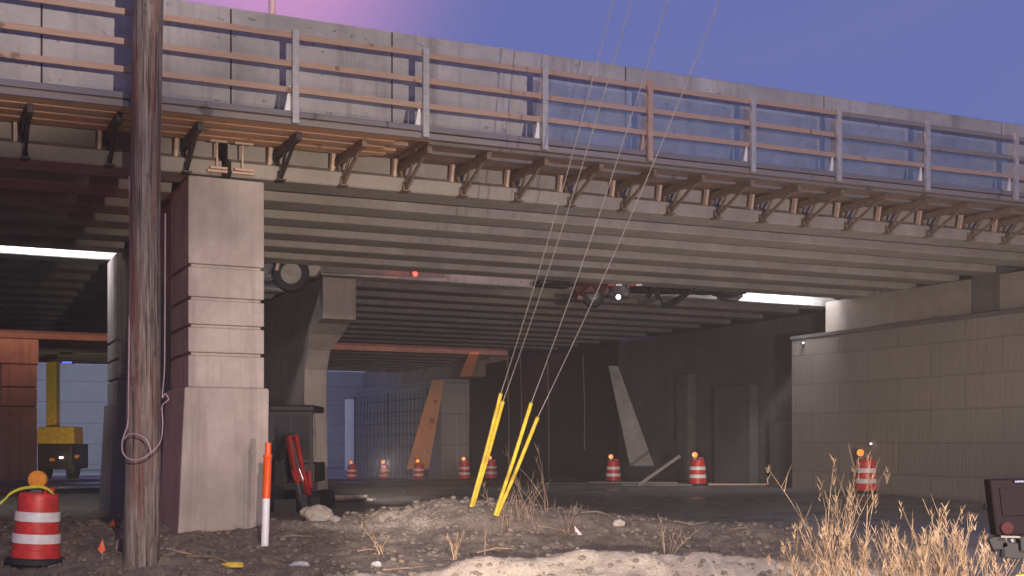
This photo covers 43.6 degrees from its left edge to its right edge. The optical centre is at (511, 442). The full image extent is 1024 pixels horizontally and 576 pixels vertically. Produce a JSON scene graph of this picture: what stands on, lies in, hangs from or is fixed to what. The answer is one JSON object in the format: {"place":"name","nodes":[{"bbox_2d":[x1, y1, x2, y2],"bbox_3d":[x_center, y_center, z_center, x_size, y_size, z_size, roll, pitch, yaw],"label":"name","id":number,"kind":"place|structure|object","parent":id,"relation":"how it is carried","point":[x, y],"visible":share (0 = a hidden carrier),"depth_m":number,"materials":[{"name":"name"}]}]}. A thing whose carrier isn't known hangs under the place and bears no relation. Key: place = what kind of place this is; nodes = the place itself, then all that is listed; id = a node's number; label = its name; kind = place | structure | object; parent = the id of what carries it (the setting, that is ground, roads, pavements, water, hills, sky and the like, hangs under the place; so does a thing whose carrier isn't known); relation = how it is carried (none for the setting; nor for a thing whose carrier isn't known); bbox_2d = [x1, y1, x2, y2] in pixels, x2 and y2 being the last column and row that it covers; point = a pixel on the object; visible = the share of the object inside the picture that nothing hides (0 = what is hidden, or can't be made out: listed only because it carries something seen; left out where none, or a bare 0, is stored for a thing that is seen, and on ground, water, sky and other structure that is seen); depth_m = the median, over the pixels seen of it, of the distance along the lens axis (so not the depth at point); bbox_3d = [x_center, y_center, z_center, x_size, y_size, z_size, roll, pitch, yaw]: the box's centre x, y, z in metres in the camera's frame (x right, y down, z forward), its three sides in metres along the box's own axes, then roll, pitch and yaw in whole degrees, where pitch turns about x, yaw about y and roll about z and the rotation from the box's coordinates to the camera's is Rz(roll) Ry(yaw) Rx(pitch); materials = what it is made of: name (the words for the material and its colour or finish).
{"place":"outdoors","nodes":[
{"label":"outdoors","id":0,"kind":"place"},
{"bbox_2d":[0,484,988,575],"bbox_3d":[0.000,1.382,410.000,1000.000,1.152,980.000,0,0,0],"label":"ground","id":1,"kind":"structure","parent":0,"point":[72,511],"depth_m":17.01,"materials":[{"name":"soil"}]},
{"bbox_2d":[0,338,38,478],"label":"bridge pier","id":2,"kind":"structure","parent":1,"relation":"on","point":[19,360],"depth_m":46.18,"materials":[{"name":"concrete"}]},
{"bbox_2d":[0,329,657,371],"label":"overpass bridge","id":3,"kind":"structure","parent":2,"relation":"on","point":[83,348],"depth_m":55.21,"materials":[{"name":"metal"}]},
{"bbox_2d":[460,352,478,376],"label":"leaning board","id":4,"kind":"object","parent":3,"relation":"attached to","point":[467,370],"visible":1,"depth_m":55.24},
{"bbox_2d":[4,471,64,566],"bbox_3d":[-5.930,0.932,16.000,0.740,1.161,0.740,3,0,0],"label":"traffic drum","id":5,"kind":"object","parent":1,"relation":"on","point":[36,537],"visible":0.97,"depth_m":15.78,"materials":[{"name":"orange plastic"}]},
{"bbox_2d":[0,485,52,504],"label":"caution tape","id":6,"kind":"object","parent":5,"relation":"attached to","point":[25,487],"visible":1,"depth_m":15.89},
{"bbox_2d":[98,539,104,552],"bbox_3d":[-5.011,1.306,15.635,0.089,0.259,0.016,0,0,-11],"label":"pin flag","id":7,"kind":"object","parent":1,"relation":"on","point":[101,548],"visible":1,"depth_m":15.63,"materials":[{"name":"plastic"}]},
{"bbox_2d":[122,0,163,568],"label":"utility pole","id":8,"kind":"object","parent":1,"relation":"on","point":[141,528],"visible":0.98,"depth_m":15.14,"materials":[{"name":"wood"}]},
{"bbox_2d":[121,176,168,460],"bbox_3d":[-4.344,-1.486,15.056,0.555,3.391,0.309,0,0,16],"label":"coiled cable","id":9,"kind":"object","parent":8,"relation":"attached to","point":[123,438],"visible":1,"depth_m":15.11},
{"bbox_2d":[99,175,268,532],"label":"bridge pier","id":10,"kind":"structure","parent":1,"relation":"on","point":[215,423],"depth_m":18.03,"materials":[{"name":"concrete"}]},
{"bbox_2d":[36,363,362,469],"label":"retaining wall","id":11,"kind":"structure","parent":1,"relation":"on","point":[83,395],"depth_m":92.24,"materials":[{"name":"concrete"}]},
{"bbox_2d":[221,562,243,567],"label":"crumpled litter","id":12,"kind":"object","parent":1,"relation":"on","point":[234,564],"visible":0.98,"depth_m":15.56,"materials":[{"name":"paper"}]},
{"bbox_2d":[261,443,271,545],"bbox_3d":[-3.259,0.706,17.000,0.156,1.412,0.121,0,0,0],"label":"marker post","id":13,"kind":"object","parent":1,"relation":"on","point":[267,463],"visible":0.97,"depth_m":16.96,"materials":[{"name":"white plastic"}]},
{"bbox_2d":[289,561,309,566],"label":"crumpled litter","id":14,"kind":"object","parent":1,"relation":"on","point":[297,563],"visible":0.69,"depth_m":15.86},
{"bbox_2d":[269,405,334,512],"bbox_3d":[-4.580,0.336,26.550,1.361,2.234,3.200,0,0,0],"label":"mini excavator","id":15,"kind":"object","parent":1,"relation":"on","point":[291,434],"visible":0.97,"depth_m":26.41,"materials":[{"name":"metal"}]},
{"bbox_2d":[260,277,355,496],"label":"bridge pier","id":16,"kind":"structure","parent":1,"relation":"on","point":[305,329],"depth_m":30.87,"materials":[{"name":"concrete"}]},
{"bbox_2d":[300,504,333,521],"bbox_3d":[-2.786,1.000,18.305,0.490,0.242,0.340,0,0,0],"label":"concrete chunk","id":17,"kind":"object","parent":1,"relation":"on","point":[319,513],"visible":1,"depth_m":18.18,"materials":[{"name":"concrete"}]},
{"bbox_2d":[329,515,340,521],"bbox_3d":[-2.519,1.080,18.197,0.170,0.089,0.135,0,0,0],"label":"concrete chunk","id":18,"kind":"object","parent":1,"relation":"on","point":[336,518],"visible":1,"depth_m":18.16,"materials":[{"name":"concrete"}]},
{"bbox_2d":[345,399,353,469],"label":"glazed panel","id":19,"kind":"object","parent":1,"relation":"on","point":[349,429],"visible":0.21,"depth_m":88.69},
{"bbox_2d":[347,460,356,477],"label":"traffic drum","id":20,"kind":"object","parent":1,"relation":"on","point":[351,471],"visible":0.84,"depth_m":61.75,"materials":[{"name":"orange plastic"}]},
{"bbox_2d":[362,523,389,554],"bbox_3d":[-1.770,1.232,16.528,0.174,0.518,0.592,0,0,21],"label":"dead weed","id":21,"kind":"object","parent":1,"relation":"on","point":[375,542],"visible":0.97,"depth_m":16.53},
{"bbox_2d":[379,460,388,477],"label":"traffic drum","id":22,"kind":"object","parent":1,"relation":"on","point":[383,471],"visible":0.86,"depth_m":60.76,"materials":[{"name":"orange plastic"}]},
{"bbox_2d":[354,388,427,477],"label":"wire fence","id":23,"kind":"object","parent":1,"relation":"on","point":[377,435],"visible":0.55,"depth_m":67.98,"materials":[{"name":"metal"}]},
{"bbox_2d":[382,566,427,570],"bbox_3d":[-1.303,1.535,15.617,0.557,0.059,0.047,0,0,-9],"label":"fallen stick","id":24,"kind":"object","parent":1,"relation":"on","point":[402,568],"visible":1,"depth_m":15.60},
{"bbox_2d":[406,380,444,469],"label":"leaning board","id":25,"kind":"object","parent":1,"relation":"on","point":[423,445],"visible":0.93,"depth_m":60.66,"materials":[{"name":"wood"}]},
{"bbox_2d":[0,497,856,575],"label":"rocks","id":26,"kind":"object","parent":1,"relation":"on","point":[239,527],"depth_m":17.05,"materials":[{"name":"stone"}]},
{"bbox_2d":[356,356,514,477],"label":"abutment wall","id":27,"kind":"structure","parent":1,"relation":"on","point":[454,399],"depth_m":66.10,"materials":[{"name":"concrete"}]},
{"bbox_2d":[0,496,871,575],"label":"dirt clods","id":28,"kind":"object","parent":1,"relation":"on","point":[433,553],"visible":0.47,"depth_m":16.78,"materials":[{"name":"soil"}]},
{"bbox_2d":[285,495,586,539],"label":"mound clods","id":29,"kind":"object","parent":1,"relation":"on","point":[421,514],"visible":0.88,"depth_m":18.05,"materials":[{"name":"soil"}]},
{"bbox_2d":[446,530,465,559],"bbox_3d":[-0.746,1.301,16.341,0.253,0.423,0.363,0,0,-23],"label":"dead weed","id":30,"kind":"object","parent":1,"relation":"on","point":[455,553],"visible":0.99,"depth_m":16.22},
{"bbox_2d":[479,482,530,532],"bbox_3d":[-0.192,0.865,17.949,0.512,0.795,0.796,0,0,-44],"label":"dead weed","id":31,"kind":"object","parent":1,"relation":"on","point":[504,509],"visible":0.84,"depth_m":17.85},
{"bbox_2d":[502,445,548,511],"bbox_3d":[0.280,0.496,18.354,0.404,1.028,1.541,0,0,-20],"label":"dead weed","id":32,"kind":"object","parent":1,"relation":"on","point":[537,482],"visible":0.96,"depth_m":18.23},
{"bbox_2d":[500,466,551,528],"bbox_3d":[0.101,0.777,17.946,0.635,0.977,0.968,0,0,21],"label":"dead weed","id":33,"kind":"object","parent":1,"relation":"on","point":[530,502],"visible":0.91,"depth_m":17.91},
{"bbox_2d":[469,0,613,506],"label":"guy wire","id":34,"kind":"object","parent":1,"relation":"attached to","point":[486,449],"visible":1,"depth_m":17.29,"materials":[{"name":"yellow plastic"}]},
{"bbox_2d":[469,345,617,477],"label":"retaining wall","id":35,"kind":"structure","parent":1,"relation":"on","point":[569,457],"depth_m":54.05,"materials":[{"name":"concrete"}]},
{"bbox_2d":[553,501,582,533],"bbox_3d":[0.772,1.027,17.640,0.424,0.504,0.214,0,0,0],"label":"dead weed","id":36,"kind":"object","parent":1,"relation":"on","point":[568,529],"visible":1,"depth_m":17.60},
{"bbox_2d":[612,519,624,525],"bbox_3d":[1.502,1.121,18.003,0.186,0.108,0.112,0,0,0],"label":"rubble stone","id":37,"kind":"object","parent":1,"relation":"on","point":[618,522],"visible":1,"depth_m":17.96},
{"bbox_2d":[608,366,653,466],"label":"leaning slab","id":38,"kind":"structure","parent":1,"relation":"on","point":[638,453],"depth_m":44.58,"materials":[{"name":"concrete"}]},
{"bbox_2d":[659,518,705,553],"bbox_3d":[2.070,1.217,16.027,0.473,0.657,0.695,0,0,33],"label":"dead weed","id":39,"kind":"object","parent":1,"relation":"on","point":[674,540],"visible":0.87,"depth_m":16.03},
{"bbox_2d":[618,313,825,486],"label":"abutment wall","id":40,"kind":"structure","parent":1,"relation":"on","point":[719,400],"depth_m":41.17,"materials":[{"name":"concrete"}]},
{"bbox_2d":[759,549,811,575],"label":"dead weed","id":41,"kind":"object","parent":1,"relation":"on","point":[785,562],"visible":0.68,"depth_m":14.04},
{"bbox_2d":[766,521,825,575],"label":"dry reeds","id":42,"kind":"object","parent":1,"relation":"on","point":[796,560],"visible":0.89,"depth_m":10.38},
{"bbox_2d":[780,565,827,575],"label":"dry reeds","id":43,"kind":"object","parent":1,"relation":"on","point":[818,571],"visible":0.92,"depth_m":9.88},
{"bbox_2d":[765,444,905,575],"bbox_3d":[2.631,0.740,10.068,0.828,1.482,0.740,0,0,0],"label":"dry reeds","id":44,"kind":"object","parent":1,"relation":"on","point":[844,543],"visible":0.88,"depth_m":10.13,"materials":[{"name":"plant"}]},
{"bbox_2d":[804,551,869,575],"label":"dry reeds","id":45,"kind":"object","parent":1,"relation":"on","point":[847,564],"visible":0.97,"depth_m":9.67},
{"bbox_2d":[843,524,909,575],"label":"dry reeds","id":46,"kind":"object","parent":1,"relation":"on","point":[893,553],"visible":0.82,"depth_m":10.02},
{"bbox_2d":[863,549,937,575],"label":"dry reeds","id":47,"kind":"object","parent":1,"relation":"on","point":[891,570],"visible":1,"depth_m":9.47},
{"bbox_2d":[790,266,1023,502],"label":"abutment wall","id":48,"kind":"structure","parent":1,"relation":"on","point":[921,389],"depth_m":31.39,"materials":[{"name":"concrete"}]},
{"bbox_2d":[0,0,1023,298],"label":"overpass bridge","id":49,"kind":"structure","parent":48,"relation":"on","point":[62,188],"depth_m":21.13,"materials":[{"name":"concrete"}]},
{"bbox_2d":[12,103,33,161],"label":"overhang bracket","id":50,"kind":"object","parent":49,"relation":"attached to","point":[27,119],"visible":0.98,"depth_m":16.38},
{"bbox_2d":[96,112,122,168],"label":"overhang bracket","id":51,"kind":"object","parent":49,"relation":"attached to","point":[110,136],"visible":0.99,"depth_m":16.90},
{"bbox_2d":[173,121,202,174],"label":"overhang bracket","id":52,"kind":"object","parent":49,"relation":"attached to","point":[188,142],"visible":0.99,"depth_m":17.39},
{"bbox_2d":[268,0,275,13],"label":"street lamp","id":53,"kind":"object","parent":49,"relation":"on","point":[271,10],"depth_m":23.37,"materials":[{"name":"metal"}]},
{"bbox_2d":[267,131,301,182],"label":"overhang bracket","id":54,"kind":"object","parent":49,"relation":"attached to","point":[288,145],"visible":0.99,"depth_m":18.02,"materials":[{"name":"wood"}]},
{"bbox_2d":[329,138,366,188],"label":"overhang bracket","id":55,"kind":"object","parent":49,"relation":"attached to","point":[354,150],"visible":0.99,"depth_m":18.47,"materials":[{"name":"wood"}]},
{"bbox_2d":[391,145,431,193],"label":"overhang bracket","id":56,"kind":"object","parent":49,"relation":"attached to","point":[419,156],"visible":0.99,"depth_m":18.93,"materials":[{"name":"wood"}]},
{"bbox_2d":[456,411,457,471],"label":"hanging rod","id":57,"kind":"object","parent":49,"relation":"hanging from","point":[457,441],"visible":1,"depth_m":51.58,"materials":[{"name":"metal"}]},
{"bbox_2d":[448,152,491,198],"bbox_3d":[-0.604,-4.022,19.236,0.202,0.525,1.342,0,0,-28],"label":"overhang bracket","id":58,"kind":"object","parent":49,"relation":"attached to","point":[478,162],"visible":1,"depth_m":19.38,"materials":[{"name":"wood"}]},
{"bbox_2d":[507,349,508,468],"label":"hanging rod","id":59,"kind":"object","parent":49,"relation":"hanging from","point":[508,409],"visible":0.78,"depth_m":47.98,"materials":[{"name":"metal"}]},
{"bbox_2d":[0,78,1023,222],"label":"timber formwork","id":60,"kind":"object","parent":49,"relation":"attached to","point":[75,107],"visible":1,"depth_m":18.52,"materials":[{"name":"brown wood"}]},
{"bbox_2d":[207,139,253,175],"bbox_3d":[-3.933,-4.010,17.879,0.655,0.508,0.069,0,0,-28],"label":"girder end frame","id":61,"kind":"object","parent":60,"relation":"attached to","point":[235,171],"visible":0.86,"depth_m":17.88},
{"bbox_2d":[0,0,1023,200],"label":"guard railing","id":62,"kind":"object","parent":60,"relation":"attached to","point":[424,80],"visible":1,"depth_m":18.44,"materials":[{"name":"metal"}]},
{"bbox_2d":[548,91,1005,185],"bbox_3d":[4.727,-4.945,20.996,9.684,1.021,0.029,0,0,-28],"label":"debris netting","id":63,"kind":"object","parent":62,"relation":"attached to","point":[718,149],"visible":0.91,"depth_m":20.40,"materials":[{"name":"blue"}]},
{"bbox_2d":[520,353,521,447],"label":"hanging rod","id":64,"kind":"object","parent":49,"relation":"hanging from","point":[521,394],"visible":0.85,"depth_m":48.58,"materials":[{"name":"metal"}]},
{"bbox_2d":[504,158,548,202],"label":"overhang bracket","id":65,"kind":"object","parent":49,"relation":"attached to","point":[535,168],"visible":0.98,"depth_m":19.82,"materials":[{"name":"wood"}]},
{"bbox_2d":[547,353,548,477],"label":"hanging rod","id":66,"kind":"object","parent":49,"relation":"hanging from","point":[548,416],"visible":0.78,"depth_m":49.19,"materials":[{"name":"metal"}]},
{"bbox_2d":[473,0,631,505],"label":"guy wire","id":67,"kind":"object","parent":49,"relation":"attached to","point":[493,434],"visible":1,"depth_m":17.00,"materials":[{"name":"yellow plastic"}]},
{"bbox_2d":[493,0,667,515],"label":"guy wire","id":68,"kind":"object","parent":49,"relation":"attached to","point":[514,456],"visible":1,"depth_m":16.78,"materials":[{"name":"yellow plastic"}]},
{"bbox_2d":[557,164,603,207],"bbox_3d":[1.093,-4.046,20.139,0.202,0.525,1.342,0,0,-28],"label":"overhang bracket","id":69,"kind":"object","parent":49,"relation":"attached to","point":[589,173],"visible":0.92,"depth_m":20.26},
{"bbox_2d":[582,355,584,450],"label":"hanging rod","id":70,"kind":"object","parent":49,"relation":"hanging from","point":[584,401],"visible":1,"depth_m":49.78,"materials":[{"name":"metal"}]},
{"bbox_2d":[497,0,719,515],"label":"guy wire","id":71,"kind":"object","parent":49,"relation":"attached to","point":[526,445],"visible":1,"depth_m":16.62,"materials":[{"name":"yellow plastic"}]},
{"bbox_2d":[609,169,657,211],"bbox_3d":[1.974,-4.059,20.607,0.202,0.525,1.342,0,0,-28],"label":"overhang bracket","id":72,"kind":"object","parent":49,"relation":"attached to","point":[626,184],"visible":0.98,"depth_m":20.75,"materials":[{"name":"wood"}]},
{"bbox_2d":[533,280,746,307],"bbox_3d":[3.522,-3.680,31.608,6.227,0.864,2.140,0,0,-25],"label":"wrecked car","id":73,"kind":"object","parent":49,"relation":"hanging from","point":[585,293],"visible":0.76,"depth_m":30.76,"materials":[{"name":"metal"}]},
{"bbox_2d":[655,174,705,215],"bbox_3d":[2.790,-4.071,21.041,0.202,0.525,1.342,0,0,-28],"label":"overhang bracket","id":74,"kind":"object","parent":49,"relation":"attached to","point":[691,183],"visible":0.99,"depth_m":21.17,"materials":[{"name":"wood"}]},
{"bbox_2d":[703,179,753,219],"bbox_3d":[3.650,-4.083,21.498,0.202,0.525,1.342,0,0,-28],"label":"overhang bracket","id":75,"kind":"object","parent":49,"relation":"attached to","point":[739,188],"visible":0.99,"depth_m":21.63,"materials":[{"name":"wood"}]},
{"bbox_2d":[748,184,800,223],"bbox_3d":[4.515,-4.095,21.958,0.202,0.525,1.342,0,0,-28],"label":"overhang bracket","id":76,"kind":"object","parent":49,"relation":"attached to","point":[785,193],"visible":0.98,"depth_m":22.08,"materials":[{"name":"wood"}]},
{"bbox_2d":[791,189,844,227],"bbox_3d":[5.364,-4.107,22.409,0.202,0.525,1.342,0,0,-28],"label":"overhang bracket","id":77,"kind":"object","parent":49,"relation":"attached to","point":[830,197],"visible":0.99,"depth_m":22.54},
{"bbox_2d":[834,194,888,230],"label":"overhang bracket","id":78,"kind":"object","parent":49,"relation":"attached to","point":[839,210],"visible":1,"depth_m":23.00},
{"bbox_2d":[875,198,930,234],"bbox_3d":[7.133,-4.132,23.350,0.202,0.525,1.342,0,0,-28],"label":"overhang bracket","id":79,"kind":"object","parent":49,"relation":"attached to","point":[880,214],"visible":0.98,"depth_m":23.46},
{"bbox_2d":[915,203,971,237],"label":"overhang bracket","id":80,"kind":"object","parent":49,"relation":"attached to","point":[939,214],"visible":0.99,"depth_m":23.95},
{"bbox_2d":[956,207,1013,241],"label":"overhang bracket","id":81,"kind":"object","parent":49,"relation":"attached to","point":[980,218],"visible":0.99,"depth_m":24.46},
{"bbox_2d":[991,216,1023,244],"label":"overhang bracket","id":82,"kind":"object","parent":49,"relation":"attached to","point":[997,224],"visible":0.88,"depth_m":25.05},
{"bbox_2d":[863,518,963,575],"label":"dry reeds","id":83,"kind":"object","parent":1,"relation":"on","point":[922,549],"visible":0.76,"depth_m":10.20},
{"bbox_2d":[894,500,996,575],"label":"dry reeds","id":84,"kind":"object","parent":1,"relation":"on","point":[938,562],"visible":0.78,"depth_m":10.25,"materials":[{"name":"plant"}]},
{"bbox_2d":[922,495,987,575],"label":"dry reeds","id":85,"kind":"object","parent":1,"relation":"on","point":[935,565],"visible":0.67,"depth_m":10.42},
{"bbox_2d":[933,523,1019,575],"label":"dry reeds","id":86,"kind":"object","parent":1,"relation":"on","point":[959,540],"visible":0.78,"depth_m":10.11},
{"bbox_2d":[947,548,1016,575],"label":"dry reeds","id":87,"kind":"object","parent":1,"relation":"on","point":[995,573],"visible":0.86,"depth_m":9.98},
{"bbox_2d":[983,478,1023,558],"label":"vehicle","id":88,"kind":"object","parent":1,"relation":"on","point":[1003,505],"visible":1,"depth_m":8.00,"materials":[{"name":"black plastic"}]},
{"bbox_2d":[987,553,1023,575],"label":"dry reeds","id":89,"kind":"object","parent":1,"relation":"on","point":[996,563],"visible":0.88,"depth_m":10.24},
{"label":"bridge pier","id":90,"kind":"object","parent":1,"relation":"on","visible":0},
{"bbox_2d":[0,246,841,350],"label":"overpass bridge","id":91,"kind":"structure","parent":90,"relation":"on","point":[53,290],"depth_m":36.70,"materials":[{"name":"concrete"}]},
{"bbox_2d":[260,262,444,292],"bbox_3d":[-2.585,-3.731,29.324,6.774,0.989,1.931,0,0,-27],"label":"wrecked truck","id":92,"kind":"object","parent":91,"relation":"attached to","point":[289,278],"visible":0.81,"depth_m":27.71,"materials":[{"name":"black metal"}]},
{"bbox_2d":[0,467,1023,575],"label":"road","id":93,"kind":"structure","parent":0,"point":[750,504],"depth_m":29.75,"materials":[{"name":"asphalt"}]},
{"bbox_2d":[37,362,87,477],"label":"forklift truck","id":94,"kind":"object","parent":93,"relation":"on","point":[59,447],"visible":0.88,"depth_m":54.87,"materials":[{"name":"yellow metal"}]},
{"bbox_2d":[335,498,374,500],"bbox_3d":[-3.774,1.314,29.700,1.200,0.060,0.200,0,0,12],"label":"loose board","id":95,"kind":"object","parent":93,"relation":"on","point":[370,499],"visible":0.52,"depth_m":29.54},
{"bbox_2d":[335,498,367,499],"bbox_3d":[-3.822,1.273,29.400,1.000,0.060,0.200,0,0,-14],"label":"loose board","id":96,"kind":"object","parent":95,"relation":"on","point":[348,498],"visible":0.27,"depth_m":29.31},
{"bbox_2d":[335,495,367,497],"bbox_3d":[-3.977,1.218,29.100,1.400,0.060,0.200,0,0,3],"label":"loose board","id":97,"kind":"object","parent":96,"relation":"on","point":[351,496],"visible":0.56,"depth_m":28.98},
{"bbox_2d":[413,459,423,477],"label":"traffic drum","id":98,"kind":"object","parent":93,"relation":"on","point":[418,469],"visible":0.89,"depth_m":57.99,"materials":[{"name":"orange plastic"}]},
{"bbox_2d":[458,457,470,477],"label":"traffic drum","id":99,"kind":"object","parent":93,"relation":"on","point":[464,469],"visible":0.85,"depth_m":54.66,"materials":[{"name":"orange plastic"}]},
{"bbox_2d":[485,455,496,477],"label":"traffic drum","id":100,"kind":"object","parent":93,"relation":"on","point":[491,470],"visible":0.72,"depth_m":53.14,"materials":[{"name":"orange plastic"}]},
{"bbox_2d":[538,482,636,483],"bbox_3d":[2.417,1.270,40.000,3.200,0.050,0.250,0,0,-3],"label":"loose board","id":101,"kind":"object","parent":93,"relation":"on","point":[580,483],"visible":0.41,"depth_m":39.91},
{"bbox_2d":[604,454,621,481],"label":"traffic drum","id":102,"kind":"object","parent":93,"relation":"on","point":[613,473],"visible":0.99,"depth_m":41.12,"materials":[{"name":"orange plastic"}]},
{"bbox_2d":[586,482,677,483],"bbox_3d":[3.703,1.231,39.500,2.800,0.050,0.220,0,0,6],"label":"loose board","id":103,"kind":"object","parent":93,"relation":"on","point":[638,482],"visible":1,"depth_m":39.34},
{"bbox_2d":[621,484,692,485],"bbox_3d":[4.492,1.268,38.500,2.400,0.050,0.250,0,0,3],"label":"loose board","id":104,"kind":"object","parent":93,"relation":"on","point":[658,485],"visible":1,"depth_m":38.38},
{"bbox_2d":[636,455,680,485],"bbox_3d":[4.354,0.832,38.000,1.347,0.948,0.090,0,0,-10],"label":"loose board","id":105,"kind":"object","parent":93,"relation":"on","point":[657,471],"visible":1,"depth_m":37.96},
{"bbox_2d":[688,451,707,485],"bbox_3d":[5.595,0.784,38.588,0.660,1.035,0.660,0,0,0],"label":"traffic drum","id":106,"kind":"object","parent":93,"relation":"on","point":[697,474],"visible":0.97,"depth_m":38.39,"materials":[{"name":"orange plastic"}]},
{"bbox_2d":[707,483,768,484],"bbox_3d":[6.256,1.272,39.000,4.600,0.050,0.250,0,0,-2],"label":"loose board","id":107,"kind":"object","parent":93,"relation":"on","point":[737,484],"visible":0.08,"depth_m":38.93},
{"bbox_2d":[853,448,878,493],"bbox_3d":[9.131,0.729,32.955,0.740,1.161,0.740,0,0,0],"label":"traffic drum","id":108,"kind":"object","parent":93,"relation":"on","point":[862,483],"visible":0.91,"depth_m":32.73,"materials":[{"name":"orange plastic"}]},
{"bbox_2d":[39,0,1023,371],"label":"sky","id":109,"kind":"structure","parent":0,"point":[965,58],"materials":[{"name":"blue"}]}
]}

